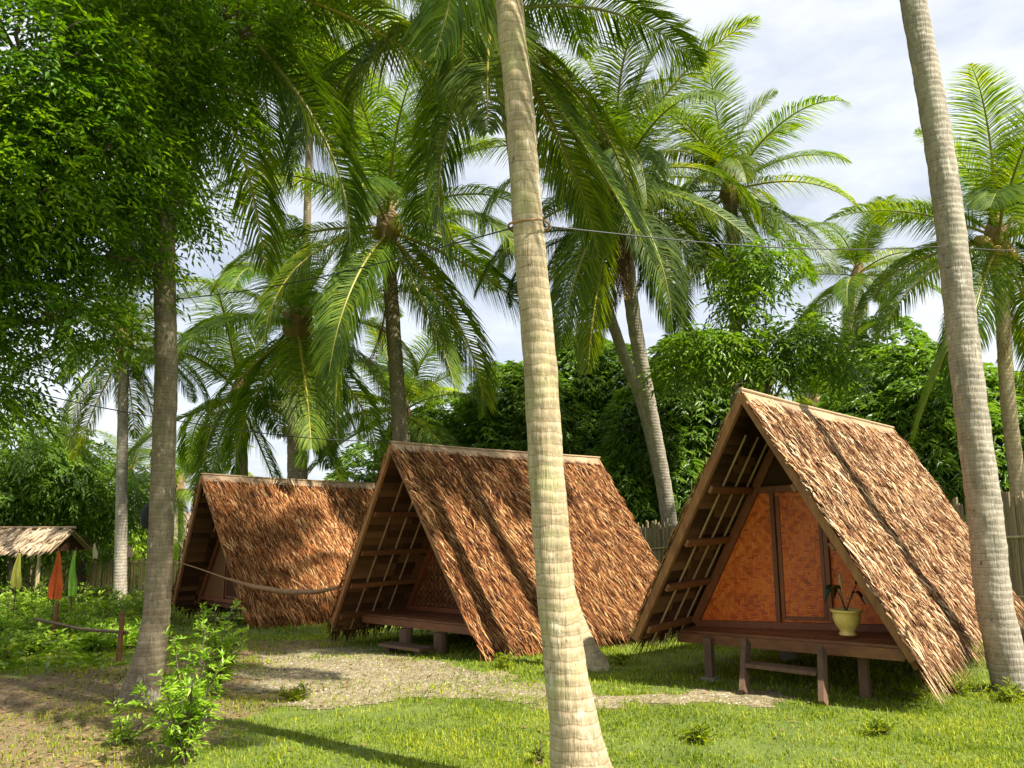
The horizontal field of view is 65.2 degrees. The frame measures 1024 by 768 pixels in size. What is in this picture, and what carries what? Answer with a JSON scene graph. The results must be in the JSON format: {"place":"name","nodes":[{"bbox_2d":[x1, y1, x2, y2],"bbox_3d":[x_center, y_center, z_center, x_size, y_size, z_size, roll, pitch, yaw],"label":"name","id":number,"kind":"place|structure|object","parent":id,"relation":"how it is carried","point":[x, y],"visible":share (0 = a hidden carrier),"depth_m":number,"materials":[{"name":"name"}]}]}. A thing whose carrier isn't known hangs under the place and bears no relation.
{"place":"outdoors","nodes":[
{"label":"outdoors","id":0,"kind":"place"},
{"bbox_2d":[132,512,190,541],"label":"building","id":1,"kind":"structure","parent":0,"point":[189,513],"depth_m":36.31,"materials":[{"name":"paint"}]},
{"bbox_2d":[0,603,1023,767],"bbox_3d":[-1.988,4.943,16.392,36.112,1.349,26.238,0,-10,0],"label":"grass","id":2,"kind":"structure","parent":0,"point":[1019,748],"depth_m":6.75,"materials":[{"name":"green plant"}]},
{"bbox_2d":[0,573,1023,767],"bbox_3d":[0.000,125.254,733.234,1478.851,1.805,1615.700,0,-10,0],"label":"ground","id":3,"kind":"structure","parent":0,"point":[21,699],"depth_m":6.61,"materials":[{"name":"green plant"}]},
{"bbox_2d":[11,550,21,622],"bbox_3d":[-9.160,3.855,14.749,0.200,1.567,0.093,0,-10,0],"label":"closed parasol","id":4,"kind":"object","parent":3,"relation":"on","point":[16,579],"visible":0.97,"depth_m":14.80,"materials":[{"name":"yellow fabric"}]},
{"bbox_2d":[0,572,46,598],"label":"garden plant","id":5,"kind":"object","parent":3,"relation":"on","point":[22,584],"visible":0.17,"depth_m":23.65,"materials":[{"name":"green plant"}]},
{"bbox_2d":[0,575,48,621],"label":"garden plant","id":6,"kind":"object","parent":3,"relation":"on","point":[30,608],"visible":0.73,"depth_m":16.29,"materials":[{"name":"green plant"}]},
{"bbox_2d":[0,627,56,664],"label":"garden plant","id":7,"kind":"object","parent":3,"relation":"on","point":[6,647],"visible":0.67,"depth_m":10.37,"materials":[{"name":"green plant"}]},
{"bbox_2d":[0,621,57,653],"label":"garden plant","id":8,"kind":"object","parent":3,"relation":"on","point":[41,634],"visible":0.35,"depth_m":10.95,"materials":[{"name":"green plant"}]},
{"bbox_2d":[1,581,63,610],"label":"garden plant","id":9,"kind":"object","parent":3,"relation":"on","point":[28,596],"visible":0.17,"depth_m":18.49,"materials":[{"name":"green plant"}]},
{"bbox_2d":[0,514,65,593],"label":"leafy tree","id":10,"kind":"object","parent":3,"relation":"on","point":[2,566],"visible":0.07,"depth_m":22.96,"materials":[{"name":"green plant"}]},
{"bbox_2d":[0,590,68,635],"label":"garden plant","id":11,"kind":"object","parent":3,"relation":"on","point":[16,624],"visible":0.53,"depth_m":13.25,"materials":[{"name":"green plant"}]},
{"bbox_2d":[0,526,98,604],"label":"thatched shelter","id":12,"kind":"object","parent":3,"relation":"on","point":[30,541],"visible":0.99,"depth_m":19.26,"materials":[{"name":"plant"}]},
{"bbox_2d":[1,523,99,593],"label":"leafy tree","id":13,"kind":"object","parent":3,"relation":"on","point":[31,575],"visible":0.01,"depth_m":32.24,"materials":[{"name":"green plant"}]},
{"bbox_2d":[48,547,62,618],"bbox_3d":[-8.052,3.681,14.066,0.249,1.578,0.097,0,-10,0],"label":"closed parasol","id":14,"kind":"object","parent":3,"relation":"on","point":[55,587],"visible":0.98,"depth_m":14.10,"materials":[{"name":"orange fabric"}]},
{"bbox_2d":[0,396,115,595],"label":"leafy tree","id":15,"kind":"object","parent":3,"relation":"on","point":[39,480],"visible":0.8,"depth_m":22.15,"materials":[{"name":"green plant"}]},
{"bbox_2d":[21,598,104,637],"bbox_3d":[-7.423,3.896,13.101,1.320,0.729,1.446,0,-10,0],"label":"garden plant","id":16,"kind":"object","parent":3,"relation":"on","point":[70,620],"visible":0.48,"depth_m":13.05,"materials":[{"name":"green plant"}]},
{"bbox_2d":[27,582,103,615],"bbox_3d":[-9.305,4.655,16.845,1.264,1.006,1.707,-8,-13,40],"label":"garden plant","id":17,"kind":"object","parent":3,"relation":"on","point":[65,609],"visible":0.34,"depth_m":16.78,"materials":[{"name":"green plant"}]},
{"bbox_2d":[68,548,76,612],"bbox_3d":[-7.887,3.741,14.360,0.159,1.575,0.098,0,-10,0],"label":"closed parasol","id":18,"kind":"object","parent":3,"relation":"on","point":[72,585],"visible":0.95,"depth_m":14.39,"materials":[{"name":"fabric"}]},
{"bbox_2d":[1,439,149,598],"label":"leafy tree","id":19,"kind":"object","parent":3,"relation":"on","point":[91,531],"visible":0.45,"depth_m":23.06,"materials":[{"name":"green plant"}]},
{"bbox_2d":[33,603,128,662],"bbox_3d":[-5.934,3.456,11.057,3.194,0.824,0.287,-9,-13,42],"label":"rail barrier","id":20,"kind":"object","parent":3,"relation":"on","point":[120,632],"visible":0.8,"depth_m":10.48,"materials":[{"name":"brown wood"}]},
{"bbox_2d":[0,591,170,673],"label":"ground cover","id":21,"kind":"object","parent":3,"relation":"on","point":[87,657],"visible":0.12,"depth_m":10.34,"materials":[{"name":"green plant"}]},
{"bbox_2d":[23,506,147,594],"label":"leafy tree","id":22,"kind":"object","parent":3,"relation":"on","point":[136,555],"visible":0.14,"depth_m":28.84,"materials":[{"name":"green plant"}]},
{"bbox_2d":[0,558,180,602],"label":"bamboo fence","id":23,"kind":"object","parent":3,"relation":"on","point":[98,572],"visible":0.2,"depth_m":23.68,"materials":[{"name":"brown wood"}]},
{"bbox_2d":[40,585,143,624],"bbox_3d":[-7.403,4.075,14.338,1.800,0.922,1.317,0,-10,0],"label":"garden plant","id":24,"kind":"object","parent":3,"relation":"on","point":[107,608],"visible":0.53,"depth_m":14.43,"materials":[{"name":"green plant"}]},
{"bbox_2d":[47,616,137,651],"bbox_3d":[-5.859,3.646,11.439,1.043,0.581,1.494,0,-10,0],"label":"garden plant","id":25,"kind":"object","parent":3,"relation":"on","point":[87,636],"visible":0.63,"depth_m":11.23,"materials":[{"name":"green plant"}]},
{"bbox_2d":[91,540,97,596],"bbox_3d":[-10.176,4.752,19.466,0.146,1.852,0.093,0,-10,0],"label":"garden flag","id":26,"kind":"object","parent":3,"relation":"on","point":[95,553],"visible":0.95,"depth_m":19.56,"materials":[{"name":"beige fabric"}]},
{"bbox_2d":[62,579,137,606],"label":"garden plant","id":27,"kind":"object","parent":3,"relation":"on","point":[96,590],"visible":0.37,"depth_m":19.96,"materials":[{"name":"green plant"}]},
{"bbox_2d":[72,618,140,650],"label":"garden plant","id":28,"kind":"object","parent":3,"relation":"on","point":[127,638],"visible":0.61,"depth_m":11.41,"materials":[{"name":"green plant"}]},
{"bbox_2d":[71,588,143,618],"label":"garden plant","id":29,"kind":"object","parent":3,"relation":"on","point":[101,601],"visible":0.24,"depth_m":16.62,"materials":[{"name":"green plant"}]},
{"bbox_2d":[7,243,214,608],"bbox_3d":[-9.501,1.214,19.099,4.800,8.710,4.334,0,-10,0],"label":"coconut palm","id":30,"kind":"object","parent":3,"relation":"on","point":[124,419],"visible":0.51,"depth_m":19.03,"materials":[{"name":"green plant"}]},
{"bbox_2d":[127,543,133,590],"bbox_3d":[-9.563,4.875,19.950,0.178,1.806,0.097,0,-10,0],"label":"garden flag","id":31,"kind":"object","parent":3,"relation":"on","point":[130,553],"visible":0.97,"depth_m":20.05,"materials":[{"name":"grey fabric"}]},
{"bbox_2d":[85,421,176,591],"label":"coconut palm","id":32,"kind":"object","parent":3,"relation":"on","point":[141,458],"visible":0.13,"depth_m":32.78,"materials":[{"name":"green plant"}]},
{"bbox_2d":[92,614,173,633],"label":"garden plant","id":33,"kind":"object","parent":3,"relation":"on","point":[131,622],"visible":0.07,"depth_m":12.87,"materials":[{"name":"green plant"}]},
{"bbox_2d":[104,697,165,745],"bbox_3d":[-2.752,2.462,5.815,0.392,0.353,0.383,-9,-13,44],"label":"leafy shrub","id":34,"kind":"object","parent":3,"relation":"on","point":[120,730],"visible":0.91,"depth_m":5.79,"materials":[{"name":"green plant"}]},
{"bbox_2d":[101,533,177,591],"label":"leafy tree","id":35,"kind":"object","parent":3,"relation":"on","point":[144,562],"visible":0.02,"depth_m":32.35,"materials":[{"name":"green plant"}]},
{"bbox_2d":[121,595,200,624],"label":"garden plant","id":36,"kind":"object","parent":3,"relation":"on","point":[140,612],"visible":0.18,"depth_m":15.97,"materials":[{"name":"green plant"}]},
{"bbox_2d":[125,614,235,765],"bbox_3d":[-2.199,2.058,5.365,0.634,0.992,0.659,-4,-10,22],"label":"leafy shrub","id":37,"kind":"object","parent":3,"relation":"on","point":[188,714],"visible":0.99,"depth_m":5.32,"materials":[{"name":"green plant"}]},
{"bbox_2d":[0,0,366,471],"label":"feathery tree","id":38,"kind":"object","parent":3,"relation":"on","point":[70,155],"visible":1,"depth_m":7.49,"materials":[{"name":"green plant"}]},
{"bbox_2d":[128,427,254,568],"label":"coconut palm","id":39,"kind":"object","parent":3,"relation":"on","point":[181,495],"visible":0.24,"depth_m":30.23,"materials":[{"name":"green plant"}]},
{"bbox_2d":[180,598,250,695],"bbox_3d":[-2.908,2.578,7.814,0.723,0.948,0.654,0,-10,0],"label":"leafy shrub","id":40,"kind":"object","parent":3,"relation":"on","point":[225,643],"visible":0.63,"depth_m":7.80,"materials":[{"name":"green plant"}]},
{"bbox_2d":[108,268,355,500],"bbox_3d":[-7.612,1.378,22.774,6.718,10.071,7.379,5,-11,-29],"label":"coconut palm","id":41,"kind":"object","parent":3,"relation":"on","point":[218,367],"visible":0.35,"depth_m":22.55,"materials":[{"name":"green plant"}]},
{"bbox_2d":[0,0,469,706],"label":"coconut palm","id":42,"kind":"object","parent":3,"relation":"on","point":[150,654],"visible":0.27,"depth_m":9.22,"materials":[{"name":"green plant"}]},
{"bbox_2d":[140,502,148,528],"bbox_3d":[-3.718,1.342,8.248,0.197,0.303,0.255,5,-11,-29],"label":"round disc","id":43,"kind":"object","parent":42,"relation":"attached to","point":[144,517],"visible":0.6,"depth_m":8.20,"materials":[{"name":"black metal"}]},
{"bbox_2d":[171,473,374,628],"bbox_3d":[-4.605,3.818,17.689,3.091,3.470,5.351,-8,-12,38],"label":"frame hut","id":44,"kind":"object","parent":3,"relation":"on","point":[280,533],"visible":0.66,"depth_m":16.52,"materials":[{"name":"plant"}]},
{"bbox_2d":[225,566,236,598],"bbox_3d":[-5.653,3.629,16.295,0.495,1.434,0.024,-7,-12,39],"label":"door","id":45,"kind":"structure","parent":44,"relation":"in","point":[230,592],"depth_m":16.28,"materials":[{"name":"brown wood"}]},
{"bbox_2d":[139,207,440,485],"bbox_3d":[-5.462,0.531,20.020,7.193,10.390,6.790,-9,-13,42],"label":"coconut palm","id":46,"kind":"object","parent":3,"relation":"on","point":[291,362],"visible":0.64,"depth_m":19.41,"materials":[{"name":"green plant"}]},
{"bbox_2d":[211,0,432,290],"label":"coconut palm","id":47,"kind":"object","parent":3,"relation":"on","point":[307,214],"visible":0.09,"depth_m":22.71,"materials":[{"name":"green plant"}]},
{"bbox_2d":[323,437,377,482],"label":"mango tree","id":48,"kind":"object","parent":3,"relation":"on","point":[346,460],"visible":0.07,"depth_m":28.75,"materials":[{"name":"green plant"}]},
{"bbox_2d":[204,38,560,444],"bbox_3d":[-2.846,-1.283,18.468,8.200,13.347,8.016,0,-10,0],"label":"coconut palm","id":49,"kind":"object","parent":3,"relation":"on","point":[389,230],"visible":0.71,"depth_m":18.11,"materials":[{"name":"green plant"}]},
{"bbox_2d":[174,0,612,767],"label":"coconut palm","id":50,"kind":"object","parent":3,"relation":"on","point":[576,738],"visible":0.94,"depth_m":5.03,"materials":[{"name":"beige plant"}]},
{"bbox_2d":[507,218,550,232],"bbox_3d":[0.111,-1.029,5.242,0.290,0.030,0.290,0,-10,0],"label":"wire tie","id":51,"kind":"object","parent":50,"relation":"attached to","point":[526,220],"visible":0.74,"depth_m":5.14,"materials":[{"name":"fabric"}]},
{"bbox_2d":[176,225,1023,299],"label":"overhead cable","id":52,"kind":"object","parent":50,"relation":"attached to","point":[588,231],"visible":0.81,"depth_m":6.37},
{"bbox_2d":[307,316,503,476],"bbox_3d":[-3.638,2.385,24.892,6.554,8.970,6.605,4,-10,-24],"label":"coconut palm","id":53,"kind":"object","parent":3,"relation":"on","point":[419,390],"visible":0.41,"depth_m":24.65,"materials":[{"name":"green plant"}]},
{"bbox_2d":[371,395,466,470],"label":"mango tree","id":54,"kind":"object","parent":3,"relation":"on","point":[431,412],"visible":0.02,"depth_m":26.09,"materials":[{"name":"green plant"}]},
{"bbox_2d":[0,635,936,767],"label":"fallen leaves","id":55,"kind":"object","parent":3,"relation":"on","point":[84,735],"visible":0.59,"depth_m":7.26,"materials":[{"name":"brown plant"}]},
{"bbox_2d":[278,0,710,671],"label":"coconut palm","id":56,"kind":"object","parent":3,"relation":"on","point":[586,154],"visible":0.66,"depth_m":11.86,"materials":[{"name":"green plant"}]},
{"bbox_2d":[327,441,666,660],"bbox_3d":[-0.009,2.751,12.943,3.661,3.425,5.183,-9,-13,43],"label":"frame hut","id":57,"kind":"object","parent":3,"relation":"on","point":[444,545],"visible":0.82,"depth_m":12.07,"materials":[{"name":"brown plant"}]},
{"bbox_2d":[13,387,387,441],"bbox_3d":[-3.426,0.278,9.394,5.154,0.603,1.651,6,-11,-32],"label":"second cable","id":58,"kind":"object","parent":57,"relation":"attached to","point":[210,425],"visible":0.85,"depth_m":8.85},
{"bbox_2d":[173,560,341,594],"bbox_3d":[-4.517,3.367,13.890,5.133,0.470,0.172,-8,-12,38],"label":"hammock","id":59,"kind":"object","parent":57,"relation":"hanging from","point":[288,591],"visible":0.89,"depth_m":13.36,"materials":[{"name":"fabric"}]},
{"bbox_2d":[493,650,517,668],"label":"weed tuft","id":60,"kind":"object","parent":3,"relation":"on","point":[504,661],"visible":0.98,"depth_m":9.52,"materials":[{"name":"green plant"}]},
{"bbox_2d":[434,360,597,454],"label":"mango tree","id":61,"kind":"object","parent":3,"relation":"on","point":[508,431],"visible":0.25,"depth_m":23.71,"materials":[{"name":"green plant"}]},
{"bbox_2d":[527,739,548,765],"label":"weed tuft","id":62,"kind":"object","parent":3,"relation":"on","point":[539,756],"visible":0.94,"depth_m":5.42,"materials":[{"name":"green plant"}]},
{"bbox_2d":[496,137,705,484],"bbox_3d":[2.338,-0.182,19.647,5.576,12.020,6.845,0,-10,0],"label":"coconut palm","id":63,"kind":"object","parent":3,"relation":"on","point":[622,351],"visible":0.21,"depth_m":19.88,"materials":[{"name":"green plant"}]},
{"bbox_2d":[556,328,658,455],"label":"mango tree","id":64,"kind":"object","parent":3,"relation":"on","point":[596,396],"visible":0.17,"depth_m":24.64,"materials":[{"name":"green plant"}]},
{"bbox_2d":[446,0,773,535],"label":"coconut palm","id":65,"kind":"object","parent":3,"relation":"on","point":[626,263],"visible":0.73,"depth_m":17.55,"materials":[{"name":"green plant"}]},
{"bbox_2d":[609,652,631,664],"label":"weed tuft","id":66,"kind":"object","parent":3,"relation":"on","point":[621,657],"visible":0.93,"depth_m":9.90,"materials":[{"name":"green plant"}]},
{"bbox_2d":[582,381,712,532],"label":"mango tree","id":67,"kind":"object","parent":3,"relation":"on","point":[627,466],"visible":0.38,"depth_m":21.54,"materials":[{"name":"green plant"}]},
{"bbox_2d":[602,328,768,485],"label":"mango tree","id":68,"kind":"object","parent":3,"relation":"on","point":[714,412],"visible":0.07,"depth_m":21.81,"materials":[{"name":"green plant"}]},
{"bbox_2d":[681,722,717,744],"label":"weed tuft","id":69,"kind":"object","parent":3,"relation":"on","point":[699,732],"visible":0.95,"depth_m":5.97,"materials":[{"name":"green plant"}]},
{"bbox_2d":[621,49,857,409],"bbox_3d":[5.790,-1.088,20.486,6.160,13.813,6.206,0,-10,0],"label":"coconut palm","id":70,"kind":"object","parent":3,"relation":"on","point":[732,163],"visible":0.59,"depth_m":20.47,"materials":[{"name":"green plant"}]},
{"bbox_2d":[635,231,882,417],"bbox_3d":[5.150,0.873,16.609,5.055,8.229,2.430,0,-10,0],"label":"young leafy tree","id":71,"kind":"object","parent":3,"relation":"on","point":[785,346],"visible":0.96,"depth_m":16.65,"materials":[{"name":"green plant"}]},
{"bbox_2d":[760,311,883,408],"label":"coconut palm","id":72,"kind":"object","parent":3,"relation":"on","point":[813,401],"visible":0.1,"depth_m":23.98,"materials":[{"name":"green plant"}]},
{"bbox_2d":[627,387,1023,706],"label":"frame hut","id":73,"kind":"object","parent":3,"relation":"on","point":[791,509],"visible":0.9,"depth_m":8.68,"materials":[{"name":"brown plant"}]},
{"bbox_2d":[775,492,828,620],"bbox_3d":[3.149,1.872,8.727,0.496,1.400,0.024,-8,-11,39],"label":"door","id":74,"kind":"structure","parent":73,"relation":"in","point":[799,534],"depth_m":8.73,"materials":[{"name":"orange wicker"}]},
{"bbox_2d":[825,572,865,635],"bbox_3d":[3.281,2.143,7.811,0.354,0.600,0.623,-7,-12,36],"label":"potted plant","id":75,"kind":"object","parent":73,"relation":"on","point":[847,620],"visible":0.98,"depth_m":7.73,"materials":[{"name":"yellow plant"}]},
{"bbox_2d":[637,491,1023,639],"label":"bamboo fence","id":76,"kind":"object","parent":3,"relation":"on","point":[656,540],"visible":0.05,"depth_m":12.97,"materials":[{"name":"brown wood"}]},
{"bbox_2d":[816,391,867,417],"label":"mango tree","id":77,"kind":"object","parent":3,"relation":"on","point":[822,405],"visible":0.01,"depth_m":19.52,"materials":[{"name":"green plant"}]},
{"bbox_2d":[775,194,940,354],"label":"coconut palm","id":78,"kind":"object","parent":3,"relation":"on","point":[857,281],"visible":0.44,"depth_m":27.61,"materials":[{"name":"green plant"}]},
{"bbox_2d":[818,314,933,399],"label":"mango tree","id":79,"kind":"object","parent":3,"relation":"on","point":[866,353],"visible":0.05,"depth_m":25.62,"materials":[{"name":"green plant"}]},
{"bbox_2d":[860,714,897,737],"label":"weed tuft","id":80,"kind":"object","parent":3,"relation":"on","point":[878,727],"visible":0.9,"depth_m":6.12,"materials":[{"name":"green plant"}]},
{"bbox_2d":[879,680,930,700],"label":"weed tuft","id":81,"kind":"object","parent":3,"relation":"on","point":[905,693],"visible":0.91,"depth_m":7.54,"materials":[{"name":"green plant"}]},
{"bbox_2d":[823,61,1023,629],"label":"coconut palm","id":82,"kind":"object","parent":3,"relation":"on","point":[992,197],"visible":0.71,"depth_m":14.59,"materials":[{"name":"green plant"}]},
{"bbox_2d":[829,340,1023,523],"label":"mango tree","id":83,"kind":"object","parent":3,"relation":"on","point":[933,445],"visible":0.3,"depth_m":17.56,"materials":[{"name":"green plant"}]},
{"bbox_2d":[923,675,987,694],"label":"weed tuft","id":84,"kind":"object","parent":3,"relation":"on","point":[962,685],"visible":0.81,"depth_m":7.84,"materials":[{"name":"green plant"}]},
{"bbox_2d":[899,0,1023,693],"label":"coconut palm","id":85,"kind":"object","parent":3,"relation":"on","point":[1002,639],"visible":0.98,"depth_m":8.36,"materials":[{"name":"grey plant"}]},
{"bbox_2d":[989,371,1023,478],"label":"mango tree","id":86,"kind":"object","parent":3,"relation":"on","point":[1020,403],"visible":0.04,"depth_m":17.45,"materials":[{"name":"green plant"}]},
{"bbox_2d":[992,675,1023,704],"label":"weed tuft","id":87,"kind":"object","parent":3,"relation":"on","point":[1015,696],"visible":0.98,"depth_m":7.50,"materials":[{"name":"green plant"}]},
{"bbox_2d":[0,0,1023,516],"label":"sky","id":88,"kind":"structure","parent":0,"point":[856,51],"materials":[{"name":"white"}]},
{"bbox_2d":[232,647,808,712],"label":"gravel path","id":89,"kind":"structure","parent":0,"point":[406,679],"depth_m":8.50,"materials":[{"name":"beige gravel"}]},
{"bbox_2d":[274,680,312,701],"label":"weed tuft","id":90,"kind":"object","parent":89,"relation":"on","point":[293,694],"visible":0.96,"depth_m":7.51,"materials":[{"name":"green plant"}]}
]}

